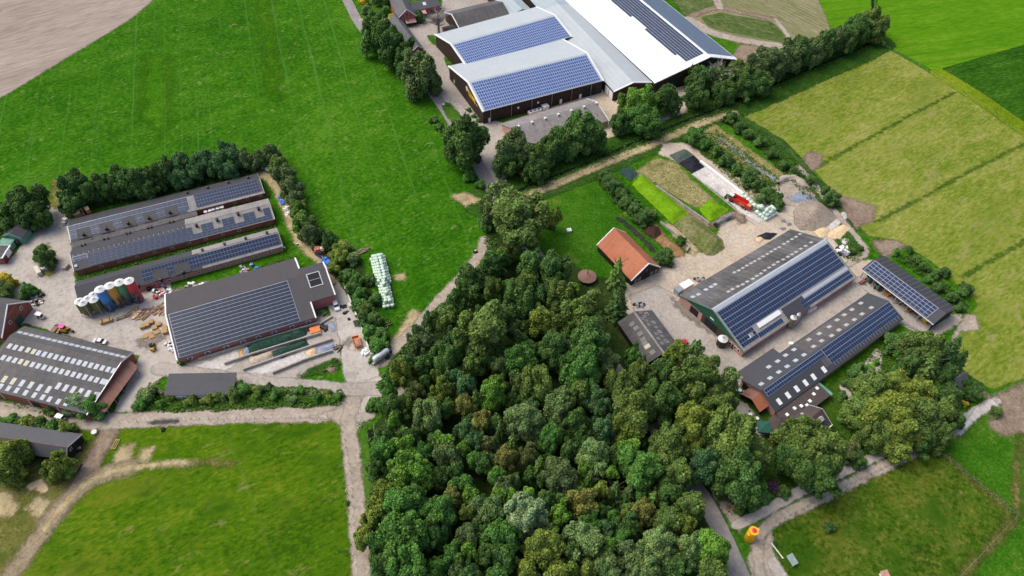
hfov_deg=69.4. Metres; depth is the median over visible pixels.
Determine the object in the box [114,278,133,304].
silo
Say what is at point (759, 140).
shrub
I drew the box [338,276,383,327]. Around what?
weeds
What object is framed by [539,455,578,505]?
tree
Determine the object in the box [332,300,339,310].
car
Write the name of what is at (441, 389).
tree
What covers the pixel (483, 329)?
tree
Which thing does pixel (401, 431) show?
tree
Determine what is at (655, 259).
shrub
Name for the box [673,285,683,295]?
container
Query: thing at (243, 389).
shrub
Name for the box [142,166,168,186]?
tree
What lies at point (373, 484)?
tree
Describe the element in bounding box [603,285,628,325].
conifer
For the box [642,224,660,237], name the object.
manure heap
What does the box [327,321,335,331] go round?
pale sheet
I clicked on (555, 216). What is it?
tree
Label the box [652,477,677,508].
tree
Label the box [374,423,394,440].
tree
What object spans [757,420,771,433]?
parasol
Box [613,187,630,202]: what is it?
shrub
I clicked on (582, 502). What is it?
tree
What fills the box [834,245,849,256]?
rubbish heap
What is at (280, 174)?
tree
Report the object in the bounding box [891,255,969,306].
weeds
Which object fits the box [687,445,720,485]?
tree
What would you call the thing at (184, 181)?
tree
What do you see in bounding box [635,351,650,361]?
conifer
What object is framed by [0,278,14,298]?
shrub
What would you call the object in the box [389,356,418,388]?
tree
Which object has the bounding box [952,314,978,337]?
soil patch
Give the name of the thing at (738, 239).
yard
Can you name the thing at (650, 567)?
tree
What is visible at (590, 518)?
tree
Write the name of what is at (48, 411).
shrub
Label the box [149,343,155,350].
wheel loader
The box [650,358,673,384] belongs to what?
tree
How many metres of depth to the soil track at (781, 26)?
356.82 m
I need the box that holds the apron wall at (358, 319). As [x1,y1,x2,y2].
[343,283,371,354]
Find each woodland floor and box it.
[374,257,737,575]
[488,224,537,255]
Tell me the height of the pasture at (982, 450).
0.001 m
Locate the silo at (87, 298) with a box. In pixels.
[83,295,94,311]
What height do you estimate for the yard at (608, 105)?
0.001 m
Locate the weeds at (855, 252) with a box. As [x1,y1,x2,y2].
[843,237,863,261]
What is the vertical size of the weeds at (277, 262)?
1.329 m
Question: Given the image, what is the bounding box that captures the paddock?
[537,180,658,284]
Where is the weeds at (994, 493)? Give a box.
[939,451,1019,520]
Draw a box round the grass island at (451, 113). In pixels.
[442,103,460,121]
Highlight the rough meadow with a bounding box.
[773,452,1014,575]
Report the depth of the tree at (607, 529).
178.25 m
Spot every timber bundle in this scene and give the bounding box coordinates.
[48,323,59,332]
[99,317,112,324]
[116,314,127,320]
[155,388,163,394]
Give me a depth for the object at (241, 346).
222.17 m
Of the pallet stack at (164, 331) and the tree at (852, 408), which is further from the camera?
the pallet stack at (164, 331)
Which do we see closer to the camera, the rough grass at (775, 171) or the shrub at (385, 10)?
the rough grass at (775, 171)
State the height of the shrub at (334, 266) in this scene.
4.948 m
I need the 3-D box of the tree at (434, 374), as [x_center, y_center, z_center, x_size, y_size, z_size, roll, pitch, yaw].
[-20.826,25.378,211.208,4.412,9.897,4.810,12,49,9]
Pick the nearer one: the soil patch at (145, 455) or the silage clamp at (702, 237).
the soil patch at (145, 455)
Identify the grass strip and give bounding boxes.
[74,221,275,278]
[226,193,269,208]
[250,256,296,269]
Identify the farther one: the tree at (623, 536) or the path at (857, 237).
the path at (857, 237)
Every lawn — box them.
[359,0,392,18]
[427,35,435,44]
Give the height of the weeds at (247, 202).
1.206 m
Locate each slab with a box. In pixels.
[692,167,765,222]
[826,212,846,230]
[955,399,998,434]
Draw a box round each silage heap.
[248,351,271,363]
[305,347,315,356]
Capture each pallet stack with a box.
[139,323,145,329]
[144,321,149,327]
[162,328,168,334]
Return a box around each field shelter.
[786,553,797,567]
[879,570,889,575]
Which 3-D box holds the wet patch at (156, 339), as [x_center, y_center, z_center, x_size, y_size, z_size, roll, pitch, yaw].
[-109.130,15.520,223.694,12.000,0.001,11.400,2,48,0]
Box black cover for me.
[758,232,776,239]
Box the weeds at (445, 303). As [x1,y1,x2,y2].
[375,264,481,392]
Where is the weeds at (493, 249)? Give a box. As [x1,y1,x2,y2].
[479,196,497,250]
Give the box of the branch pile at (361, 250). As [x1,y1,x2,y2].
[356,248,369,254]
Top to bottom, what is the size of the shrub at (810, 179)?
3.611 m
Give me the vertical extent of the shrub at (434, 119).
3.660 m
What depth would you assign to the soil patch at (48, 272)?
241.08 m
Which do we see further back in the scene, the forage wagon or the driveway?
the driveway
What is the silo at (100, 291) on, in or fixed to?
on the yard at (58, 305)
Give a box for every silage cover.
[243,347,248,354]
[245,328,306,355]
[271,339,308,357]
[316,342,334,353]
[670,149,692,162]
[679,155,703,172]
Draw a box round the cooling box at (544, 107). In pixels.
[541,103,548,110]
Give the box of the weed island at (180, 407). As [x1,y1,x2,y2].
[131,391,343,412]
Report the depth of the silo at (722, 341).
224.81 m
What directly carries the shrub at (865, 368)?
on the garden at (831, 406)
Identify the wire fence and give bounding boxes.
[119,415,356,574]
[544,156,639,195]
[744,114,866,237]
[784,451,1019,575]
[888,47,1021,133]
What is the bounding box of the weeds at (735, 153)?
[679,129,781,198]
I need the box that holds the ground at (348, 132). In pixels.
[0,0,1023,575]
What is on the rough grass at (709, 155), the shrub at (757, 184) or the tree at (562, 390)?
the shrub at (757, 184)
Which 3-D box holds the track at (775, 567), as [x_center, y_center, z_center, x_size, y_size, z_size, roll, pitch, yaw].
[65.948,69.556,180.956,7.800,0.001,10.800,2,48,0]
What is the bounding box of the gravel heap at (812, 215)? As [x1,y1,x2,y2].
[793,201,836,230]
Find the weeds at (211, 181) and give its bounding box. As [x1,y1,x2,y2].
[114,168,261,202]
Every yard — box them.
[0,207,189,412]
[328,282,379,382]
[356,376,383,428]
[407,0,507,181]
[506,85,686,137]
[625,142,962,384]
[629,277,867,381]
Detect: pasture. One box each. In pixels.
[18,421,352,575]
[942,405,1023,575]
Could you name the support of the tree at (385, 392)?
on the ground at (348, 132)
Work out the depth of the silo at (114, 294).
226.88 m
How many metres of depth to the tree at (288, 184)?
262.26 m
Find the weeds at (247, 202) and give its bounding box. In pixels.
[198,192,270,215]
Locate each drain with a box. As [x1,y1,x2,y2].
[818,92,954,167]
[874,143,1023,222]
[962,239,1023,276]
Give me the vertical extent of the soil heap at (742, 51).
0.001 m
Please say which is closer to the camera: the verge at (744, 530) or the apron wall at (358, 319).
the verge at (744, 530)
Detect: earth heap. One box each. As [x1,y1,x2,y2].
[326,366,336,372]
[710,211,745,227]
[776,175,809,186]
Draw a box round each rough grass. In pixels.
[0,435,105,575]
[635,158,718,208]
[678,129,776,192]
[704,124,786,182]
[732,114,860,256]
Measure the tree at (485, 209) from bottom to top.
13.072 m
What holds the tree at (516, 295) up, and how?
on the ground at (348, 132)
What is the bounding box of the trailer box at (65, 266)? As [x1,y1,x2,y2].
[61,263,69,270]
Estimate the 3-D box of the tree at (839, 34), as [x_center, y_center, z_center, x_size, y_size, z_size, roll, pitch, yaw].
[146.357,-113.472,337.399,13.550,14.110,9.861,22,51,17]
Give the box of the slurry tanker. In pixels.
[369,347,391,365]
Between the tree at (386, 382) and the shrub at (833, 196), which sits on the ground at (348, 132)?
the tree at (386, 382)
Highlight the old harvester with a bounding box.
[314,246,324,254]
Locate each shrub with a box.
[0,272,19,286]
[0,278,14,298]
[2,412,17,423]
[17,293,30,300]
[17,413,34,425]
[19,281,41,295]
[28,415,46,428]
[41,406,55,416]
[45,418,58,429]
[58,419,78,432]
[60,392,82,416]
[76,394,102,419]
[91,401,110,420]
[133,399,146,410]
[137,384,157,401]
[155,399,164,409]
[166,396,175,401]
[183,393,196,406]
[199,393,214,404]
[212,391,226,401]
[226,386,241,403]
[235,379,242,388]
[237,382,251,396]
[251,394,259,401]
[252,384,263,396]
[262,382,272,391]
[270,387,282,399]
[286,395,296,404]
[294,384,304,393]
[312,393,320,403]
[322,230,338,243]
[323,389,331,398]
[327,243,348,266]
[327,258,341,273]
[331,392,341,401]
[337,239,353,251]
[338,268,354,282]
[345,280,360,293]
[346,251,359,266]
[347,270,364,285]
[351,294,365,311]
[354,287,368,298]
[355,312,369,326]
[356,301,374,314]
[358,0,368,4]
[361,4,370,14]
[362,323,375,340]
[363,273,375,286]
[365,406,373,412]
[366,397,379,411]
[368,292,382,305]
[368,310,387,325]
[368,338,384,354]
[369,335,377,340]
[372,0,389,5]
[374,327,388,337]
[380,5,390,17]
[380,335,390,348]
[381,370,391,378]
[414,10,425,24]
[428,114,439,123]
[432,122,444,131]
[463,169,475,182]
[474,179,485,188]
[477,217,492,231]
[498,245,514,262]
[598,168,609,180]
[601,172,616,188]
[606,179,624,195]
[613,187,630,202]
[618,194,640,207]
[624,200,644,216]
[630,208,650,228]
[645,207,657,222]
[651,255,659,265]
[655,247,674,267]
[675,235,686,245]
[684,126,706,146]
[698,138,712,149]
[708,143,723,156]
[715,493,724,501]
[718,153,735,166]
[720,110,737,124]
[731,162,743,176]
[732,119,747,134]
[732,508,745,515]
[740,166,760,189]
[742,128,753,138]
[745,505,758,512]
[751,177,765,191]
[753,134,767,146]
[753,193,765,204]
[759,479,767,490]
[760,186,771,196]
[761,489,771,505]
[765,189,783,205]
[766,147,778,159]
[767,478,779,494]
[774,199,784,211]
[775,484,791,499]
[777,160,790,169]
[788,167,799,175]
[806,175,816,184]
[821,185,830,195]
[822,520,836,532]
[823,189,841,207]
[837,390,847,402]
[840,377,852,389]
[844,439,860,460]
[845,450,867,469]
[846,362,863,377]
[848,247,855,254]
[857,244,863,250]
[857,362,867,372]
[872,358,879,365]
[880,369,890,373]
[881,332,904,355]
[886,347,901,358]
[892,248,900,256]
[905,245,912,253]
[910,255,920,263]
[918,261,929,271]
[922,274,933,283]
[927,270,940,281]
[930,282,944,292]
[937,266,951,277]
[945,291,959,301]
[954,301,966,312]
[957,281,974,296]
[961,379,983,402]
[962,400,968,407]
[973,381,983,385]
[989,405,1003,418]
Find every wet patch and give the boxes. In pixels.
[136,330,164,348]
[150,419,178,424]
[342,337,352,346]
[671,298,716,335]
[788,193,817,201]
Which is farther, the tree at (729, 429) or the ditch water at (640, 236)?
the ditch water at (640, 236)
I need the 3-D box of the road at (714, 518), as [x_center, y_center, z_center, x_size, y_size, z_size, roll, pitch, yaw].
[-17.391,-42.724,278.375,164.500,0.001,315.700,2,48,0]
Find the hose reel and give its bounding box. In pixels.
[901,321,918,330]
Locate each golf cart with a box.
[34,311,45,319]
[54,413,66,419]
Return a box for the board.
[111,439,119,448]
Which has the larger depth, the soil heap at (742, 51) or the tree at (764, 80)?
the soil heap at (742, 51)
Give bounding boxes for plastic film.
[717,137,777,180]
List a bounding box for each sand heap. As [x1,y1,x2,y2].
[812,227,829,237]
[828,224,849,238]
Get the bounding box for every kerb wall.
[693,175,753,224]
[700,160,743,193]
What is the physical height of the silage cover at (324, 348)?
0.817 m
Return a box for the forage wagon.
[731,193,752,209]
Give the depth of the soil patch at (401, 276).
243.16 m
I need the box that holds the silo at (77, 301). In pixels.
[74,298,88,316]
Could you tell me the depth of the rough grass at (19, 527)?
188.12 m
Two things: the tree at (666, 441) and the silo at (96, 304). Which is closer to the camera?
the tree at (666, 441)
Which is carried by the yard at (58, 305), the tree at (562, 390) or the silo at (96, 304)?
the silo at (96, 304)
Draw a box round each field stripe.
[139,53,172,137]
[256,0,280,100]
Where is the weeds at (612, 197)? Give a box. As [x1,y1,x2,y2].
[593,173,655,226]
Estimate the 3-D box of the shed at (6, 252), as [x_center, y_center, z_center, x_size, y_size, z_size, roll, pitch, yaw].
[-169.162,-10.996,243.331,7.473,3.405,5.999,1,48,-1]
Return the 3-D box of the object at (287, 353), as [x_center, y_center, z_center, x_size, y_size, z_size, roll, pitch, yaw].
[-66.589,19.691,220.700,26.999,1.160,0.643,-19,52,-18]
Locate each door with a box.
[14,314,23,326]
[31,402,41,407]
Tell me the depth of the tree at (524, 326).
220.47 m
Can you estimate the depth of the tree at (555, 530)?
172.78 m
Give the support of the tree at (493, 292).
on the ground at (348, 132)
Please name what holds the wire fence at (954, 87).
on the hay field at (960, 226)
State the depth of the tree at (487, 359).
210.54 m
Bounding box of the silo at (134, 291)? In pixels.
[124,277,143,303]
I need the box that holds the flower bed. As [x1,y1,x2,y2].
[866,363,875,369]
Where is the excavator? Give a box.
[58,324,73,333]
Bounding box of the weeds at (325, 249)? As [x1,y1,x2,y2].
[316,237,330,259]
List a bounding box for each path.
[355,411,374,421]
[796,165,868,266]
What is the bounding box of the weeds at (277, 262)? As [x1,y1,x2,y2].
[228,255,297,276]
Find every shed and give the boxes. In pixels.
[0,224,32,249]
[0,245,13,263]
[0,422,83,459]
[164,372,237,398]
[389,14,423,51]
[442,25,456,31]
[501,98,608,143]
[617,310,674,364]
[740,388,767,413]
[860,256,955,329]
[954,372,968,387]
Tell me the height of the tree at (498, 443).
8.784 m
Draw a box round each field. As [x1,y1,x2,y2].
[0,0,151,96]
[674,0,714,14]
[693,0,830,43]
[702,13,785,41]
[744,50,1023,388]
[819,0,871,28]
[878,0,1023,69]
[942,45,1023,120]
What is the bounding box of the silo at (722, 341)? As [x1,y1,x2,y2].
[716,335,727,347]
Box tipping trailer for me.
[352,335,361,350]
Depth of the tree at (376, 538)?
173.79 m
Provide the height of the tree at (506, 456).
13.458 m
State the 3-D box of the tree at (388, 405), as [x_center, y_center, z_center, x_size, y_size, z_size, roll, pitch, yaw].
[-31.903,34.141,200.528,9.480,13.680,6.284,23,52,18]
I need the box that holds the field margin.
[930,69,1023,136]
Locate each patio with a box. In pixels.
[736,401,767,437]
[840,349,881,398]
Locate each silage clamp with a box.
[619,167,636,179]
[632,174,687,223]
[673,214,724,255]
[699,199,727,221]
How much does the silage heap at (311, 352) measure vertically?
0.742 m
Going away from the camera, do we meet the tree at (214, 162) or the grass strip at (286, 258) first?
the grass strip at (286, 258)
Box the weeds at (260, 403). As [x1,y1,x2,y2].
[138,383,345,412]
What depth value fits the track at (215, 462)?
196.96 m
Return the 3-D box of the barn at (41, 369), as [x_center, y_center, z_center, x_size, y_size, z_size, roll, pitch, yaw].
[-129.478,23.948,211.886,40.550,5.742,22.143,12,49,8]
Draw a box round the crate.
[309,325,320,333]
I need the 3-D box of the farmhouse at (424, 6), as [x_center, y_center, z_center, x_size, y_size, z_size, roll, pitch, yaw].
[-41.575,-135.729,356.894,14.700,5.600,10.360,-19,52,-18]
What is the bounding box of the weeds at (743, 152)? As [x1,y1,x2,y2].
[706,129,782,176]
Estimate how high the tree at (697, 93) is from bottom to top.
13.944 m
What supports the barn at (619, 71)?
on the ground at (348, 132)
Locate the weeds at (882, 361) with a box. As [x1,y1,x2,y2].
[840,344,897,375]
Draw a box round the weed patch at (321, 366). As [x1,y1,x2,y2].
[297,358,340,377]
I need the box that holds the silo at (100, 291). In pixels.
[94,285,115,311]
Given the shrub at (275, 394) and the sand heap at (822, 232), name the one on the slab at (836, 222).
the sand heap at (822, 232)
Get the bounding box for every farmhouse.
[0,297,32,342]
[389,0,416,23]
[410,0,441,14]
[794,405,832,430]
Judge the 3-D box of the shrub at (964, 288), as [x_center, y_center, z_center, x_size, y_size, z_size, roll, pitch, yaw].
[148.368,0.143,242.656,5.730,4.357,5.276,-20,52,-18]
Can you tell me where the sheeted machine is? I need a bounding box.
[322,257,329,266]
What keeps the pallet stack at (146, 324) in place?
on the yard at (58, 305)
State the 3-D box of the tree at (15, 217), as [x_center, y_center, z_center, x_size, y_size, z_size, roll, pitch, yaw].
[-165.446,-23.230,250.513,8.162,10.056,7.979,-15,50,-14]
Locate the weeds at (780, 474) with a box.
[708,425,866,514]
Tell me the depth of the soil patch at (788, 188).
276.50 m
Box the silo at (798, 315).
[795,312,800,324]
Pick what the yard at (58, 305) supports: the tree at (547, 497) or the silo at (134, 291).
the silo at (134, 291)
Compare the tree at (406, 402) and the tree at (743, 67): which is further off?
the tree at (743, 67)
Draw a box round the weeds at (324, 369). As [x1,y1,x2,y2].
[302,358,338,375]
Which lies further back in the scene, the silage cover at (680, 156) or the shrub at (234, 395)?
the silage cover at (680, 156)
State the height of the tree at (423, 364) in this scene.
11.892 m
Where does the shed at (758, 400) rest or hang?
on the ground at (348, 132)
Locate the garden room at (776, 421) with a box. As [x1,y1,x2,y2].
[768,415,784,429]
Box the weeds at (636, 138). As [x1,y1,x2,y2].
[482,64,820,199]
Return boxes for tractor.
[724,193,735,201]
[874,283,883,290]
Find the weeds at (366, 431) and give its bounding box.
[356,419,373,550]
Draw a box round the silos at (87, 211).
[61,206,91,222]
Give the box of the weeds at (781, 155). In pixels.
[730,119,839,210]
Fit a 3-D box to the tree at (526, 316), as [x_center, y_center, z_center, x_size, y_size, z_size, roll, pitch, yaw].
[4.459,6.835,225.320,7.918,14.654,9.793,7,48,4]
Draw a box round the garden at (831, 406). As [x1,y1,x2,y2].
[706,343,971,509]
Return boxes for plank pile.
[126,305,152,320]
[149,302,164,315]
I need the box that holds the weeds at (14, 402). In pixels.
[1,398,54,415]
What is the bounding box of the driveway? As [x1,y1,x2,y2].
[453,102,474,120]
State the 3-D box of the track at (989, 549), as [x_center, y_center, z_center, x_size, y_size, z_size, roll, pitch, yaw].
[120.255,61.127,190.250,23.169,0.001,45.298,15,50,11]
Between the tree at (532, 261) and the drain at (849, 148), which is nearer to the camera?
the tree at (532, 261)
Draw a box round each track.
[1,459,139,575]
[37,428,119,524]
[40,459,197,532]
[49,179,61,208]
[191,459,235,466]
[254,168,337,284]
[374,236,488,367]
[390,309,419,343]
[524,110,737,196]
[637,173,710,227]
[685,7,779,20]
[685,17,782,48]
[711,482,740,529]
[713,0,723,9]
[731,397,1000,528]
[747,531,774,575]
[751,428,958,575]
[767,556,786,575]
[774,18,792,39]
[942,453,1011,575]
[1007,431,1023,529]
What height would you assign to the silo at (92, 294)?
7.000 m
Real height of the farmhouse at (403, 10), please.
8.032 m
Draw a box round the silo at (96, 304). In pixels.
[89,296,104,314]
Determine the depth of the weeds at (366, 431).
205.05 m
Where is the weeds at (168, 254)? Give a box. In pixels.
[81,224,276,278]
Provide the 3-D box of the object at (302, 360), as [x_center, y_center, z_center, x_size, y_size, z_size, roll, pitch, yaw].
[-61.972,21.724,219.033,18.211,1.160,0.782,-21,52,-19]
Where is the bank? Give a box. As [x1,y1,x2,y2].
[462,36,895,217]
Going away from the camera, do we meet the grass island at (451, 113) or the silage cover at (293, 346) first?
the silage cover at (293, 346)
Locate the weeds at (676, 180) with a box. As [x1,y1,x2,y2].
[641,160,710,206]
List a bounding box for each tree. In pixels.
[0,194,11,217]
[0,217,13,236]
[0,438,34,488]
[5,183,50,222]
[9,206,36,231]
[21,199,53,230]
[32,243,55,262]
[35,251,55,268]
[38,449,79,483]
[55,167,95,210]
[57,189,85,218]
[83,172,118,202]
[106,163,131,199]
[121,167,160,200]
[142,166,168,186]
[149,154,178,192]
[166,168,193,191]
[170,151,196,173]
[186,158,204,183]
[191,148,214,174]
[206,153,225,177]
[213,140,240,169]
[218,161,239,180]
[235,147,256,171]
[250,149,268,169]
[262,143,281,162]
[267,154,287,173]
[270,162,298,186]
[279,175,304,199]
[284,190,303,206]
[289,199,309,218]
[292,209,316,232]
[297,221,322,250]
[353,519,375,552]
[359,498,386,529]
[360,9,391,58]
[364,458,384,481]
[368,527,386,561]
[369,435,394,467]
[369,478,397,501]
[369,553,388,575]
[370,480,377,491]
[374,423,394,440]
[377,24,415,70]
[377,377,397,392]
[378,393,409,423]
[378,508,429,554]
[380,387,397,401]
[382,484,427,531]
[382,535,425,575]
[386,450,434,495]
[388,412,400,431]
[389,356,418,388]
[390,434,416,453]
[394,47,413,78]
[394,425,409,438]
[397,392,415,415]
[398,354,414,364]
[398,556,442,575]
[401,47,442,101]
[402,426,421,446]
[404,380,425,399]
[405,324,435,358]
[411,396,442,434]
[415,355,432,376]
[415,440,433,462]
[419,374,430,393]
[421,310,435,334]
[421,494,458,537]
[421,523,452,555]
[424,7,447,33]
[425,432,436,450]
[425,555,451,575]
[426,304,458,334]
[427,375,455,403]
[428,76,442,94]
[428,340,464,380]
[428,463,448,492]
[430,368,444,381]
[432,442,462,466]
[435,430,454,444]
[440,396,455,422]
[441,112,490,170]
[442,539,465,562]
[443,324,453,344]
[443,484,464,511]
[444,368,458,382]
[445,460,464,479]
[446,286,471,316]
[447,474,464,494]
[448,558,466,575]
[451,299,507,355]
[452,370,476,396]
[452,418,471,439]
[454,263,485,307]
[454,392,471,413]
[454,522,480,546]
[455,393,477,420]
[456,439,471,461]
[458,474,475,490]
[458,558,483,575]
[459,504,472,521]
[460,541,478,562]
[461,426,479,443]
[461,483,479,505]
[462,348,486,377]
[462,413,473,423]
[464,429,484,451]
[466,450,479,476]
[467,494,505,526]
[471,409,490,431]
[471,519,483,532]
[474,304,481,312]
[474,451,492,478]
[478,350,496,375]
[478,374,505,412]
[478,435,496,452]
[478,543,496,569]
[479,199,493,222]
[479,493,485,499]
[479,521,502,546]
[480,251,506,279]
[483,179,510,201]
[483,275,503,303]
[484,451,498,467]
[484,562,507,575]
[485,412,501,434]
[487,466,506,484]
[489,185,550,250]
[490,356,508,376]
[490,517,522,552]
[491,487,506,506]
[491,541,519,574]
[492,146,524,178]
[492,443,517,474]
[492,472,519,493]
[494,126,542,169]
[494,345,504,357]
[495,434,501,447]
[496,248,511,268]
[501,279,509,290]
[501,372,510,394]
[502,278,534,327]
[502,401,546,441]
[503,344,537,373]
[503,491,545,543]
[504,390,520,408]
[505,487,515,501]
[506,319,520,343]
[509,370,521,386]
[511,365,534,398]
[513,331,527,345]
[515,269,538,291]
[516,247,543,283]
[516,441,539,468]
[517,558,540,575]
[518,528,565,569]
[519,291,537,320]
[519,319,530,334]
[519,397,528,403]
[521,155,549,185]
[521,341,539,364]
[521,364,552,407]
[522,465,536,485]
[523,141,552,168]
[523,486,534,500]
[525,338,539,359]
[527,396,539,408]
[528,302,563,339]
[533,425,560,459]
[535,282,548,301]
[535,297,544,305]
[535,474,546,489]
[535,488,554,511]
[536,509,549,528]
[537,328,570,374]
[539,248,571,285]
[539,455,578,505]
[540,132,564,171]
[541,421,565,453]
[541,522,554,529]
[542,385,570,414]
[542,393,572,423]
[542,557,579,575]
[546,279,574,314]
[547,121,578,162]
[547,526,564,559]
[548,496,571,530]
[550,206,562,230]
[551,289,603,334]
[552,490,563,503]
[557,420,567,430]
[558,342,603,391]
[559,436,578,460]
[561,520,604,573]
[562,408,593,441]
[564,543,583,575]
[565,487,599,520]
[566,109,606,155]
[566,282,580,297]
[566,327,571,334]
[568,376,589,409]
[569,316,612,363]
[574,436,610,484]
[574,483,586,491]
[575,435,588,448]
[577,461,588,482]
[578,510,601,529]
[579,556,599,575]
[583,383,608,410]
[587,134,606,153]
[587,396,612,422]
[591,413,614,446]
[593,480,611,502]
[593,548,626,575]
[597,503,610,520]
[599,346,620,382]
[600,519,615,537]
[601,536,617,553]
[603,368,642,400]
[605,465,619,486]
[606,508,618,520]
[607,445,625,472]
[609,108,628,135]
[611,412,641,442]
[612,385,661,438]
[612,510,643,542]
[612,530,630,554]
[615,539,653,575]
[616,440,629,448]
[616,443,664,499]
[617,83,659,111]
[620,502,633,518]
[621,341,641,370]
[625,103,642,133]
[627,436,640,450]
[628,357,656,387]
[628,554,661,575]
[630,103,662,138]
[630,496,655,529]
[636,525,677,566]
[640,437,648,451]
[642,377,684,425]
[647,421,691,464]
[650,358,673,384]
[651,504,683,535]
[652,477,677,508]
[655,456,691,491]
[656,83,683,116]
[660,553,690,575]
[661,338,689,366]
[668,355,723,402]
[668,484,683,505]
[672,490,705,521]
[673,400,714,444]
[673,533,679,547]
[675,390,689,412]
[676,514,697,536]
[676,530,700,573]
[681,79,709,108]
[683,63,714,91]
[685,339,705,357]
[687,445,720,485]
[689,424,710,446]
[689,436,705,456]
[689,527,731,572]
[697,556,728,575]
[701,391,739,411]
[703,403,756,457]
[709,56,739,91]
[711,445,761,501]
[712,78,735,107]
[720,366,740,391]
[725,58,750,84]
[732,72,754,102]
[732,477,762,510]
[740,433,774,473]
[746,52,769,92]
[750,69,774,96]
[756,44,784,78]
[769,414,818,447]
[772,441,798,475]
[775,44,791,82]
[777,36,801,76]
[783,442,816,482]
[792,454,842,500]
[793,34,810,74]
[803,425,848,477]
[805,32,826,69]
[812,418,821,428]
[815,29,836,60]
[819,26,848,52]
[835,16,863,53]
[837,395,879,431]
[845,13,869,44]
[850,369,890,399]
[851,417,891,454]
[858,389,925,443]
[863,5,889,28]
[865,19,887,45]
[880,419,913,466]
[884,368,908,391]
[894,347,925,376]
[896,330,948,358]
[897,375,938,401]
[911,421,938,460]
[912,396,944,437]
[929,418,956,457]
[932,362,958,385]
[932,385,944,400]
[934,380,964,408]
[934,394,957,420]
[947,408,966,431]
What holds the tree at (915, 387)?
on the garden at (831, 406)
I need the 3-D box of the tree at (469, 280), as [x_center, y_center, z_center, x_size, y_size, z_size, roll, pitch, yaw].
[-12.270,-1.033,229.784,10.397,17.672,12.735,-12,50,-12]
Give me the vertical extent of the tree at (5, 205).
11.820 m
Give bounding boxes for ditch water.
[517,43,869,190]
[615,217,654,251]
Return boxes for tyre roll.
[713,214,731,226]
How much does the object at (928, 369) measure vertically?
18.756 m
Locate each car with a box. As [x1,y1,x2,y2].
[92,337,107,344]
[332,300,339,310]
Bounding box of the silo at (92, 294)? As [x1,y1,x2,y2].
[88,291,100,301]
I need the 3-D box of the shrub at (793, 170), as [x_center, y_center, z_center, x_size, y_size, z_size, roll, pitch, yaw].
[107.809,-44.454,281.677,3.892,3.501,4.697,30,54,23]
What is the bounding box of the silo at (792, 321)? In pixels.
[787,315,796,328]
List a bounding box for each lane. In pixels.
[0,395,363,430]
[151,362,404,396]
[307,406,343,424]
[340,396,369,575]
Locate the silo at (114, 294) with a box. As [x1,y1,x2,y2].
[104,282,124,307]
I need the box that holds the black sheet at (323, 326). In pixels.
[319,323,327,331]
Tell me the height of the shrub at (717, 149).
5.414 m
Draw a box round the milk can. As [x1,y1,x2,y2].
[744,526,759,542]
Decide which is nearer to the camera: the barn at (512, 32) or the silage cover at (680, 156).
the silage cover at (680, 156)
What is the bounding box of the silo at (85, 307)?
[78,300,94,317]
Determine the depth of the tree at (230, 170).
269.20 m
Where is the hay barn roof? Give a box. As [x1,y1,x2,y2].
[578,269,596,283]
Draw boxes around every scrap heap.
[29,292,45,298]
[29,297,43,305]
[146,283,172,299]
[164,341,173,351]
[184,281,203,287]
[239,263,258,272]
[315,310,327,317]
[333,344,343,352]
[360,347,374,356]
[632,301,644,307]
[693,277,704,281]
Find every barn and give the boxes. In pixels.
[0,326,139,420]
[67,173,264,246]
[70,198,274,274]
[74,227,298,297]
[164,257,335,362]
[434,6,572,64]
[444,0,508,27]
[448,39,603,123]
[488,0,529,13]
[522,0,652,100]
[566,0,736,93]
[597,228,660,284]
[678,229,856,356]
[739,293,903,418]
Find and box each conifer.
[321,231,332,251]
[471,387,482,412]
[494,420,508,444]
[503,430,520,451]
[529,455,544,488]
[580,468,598,492]
[601,480,625,509]
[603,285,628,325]
[605,257,626,295]
[614,475,635,515]
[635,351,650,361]
[646,487,659,509]
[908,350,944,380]
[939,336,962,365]
[952,344,968,372]
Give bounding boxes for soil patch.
[0,492,18,516]
[24,497,49,517]
[26,479,47,492]
[39,245,57,275]
[113,443,135,463]
[138,446,154,462]
[152,281,209,300]
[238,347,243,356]
[394,273,405,280]
[451,193,480,205]
[639,224,684,256]
[666,223,697,255]
[771,180,814,206]
[803,151,822,170]
[837,192,876,229]
[873,239,904,256]
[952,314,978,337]
[982,382,1023,435]
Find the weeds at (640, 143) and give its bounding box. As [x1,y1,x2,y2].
[523,45,872,194]
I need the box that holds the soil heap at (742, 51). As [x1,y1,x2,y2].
[733,44,757,62]
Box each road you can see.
[342,0,749,575]
[853,273,935,330]
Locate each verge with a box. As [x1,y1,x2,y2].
[357,420,371,575]
[737,457,887,552]
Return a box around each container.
[33,265,42,275]
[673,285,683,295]
[679,279,693,291]
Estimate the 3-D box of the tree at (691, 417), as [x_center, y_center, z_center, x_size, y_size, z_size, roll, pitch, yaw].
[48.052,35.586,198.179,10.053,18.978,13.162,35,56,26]

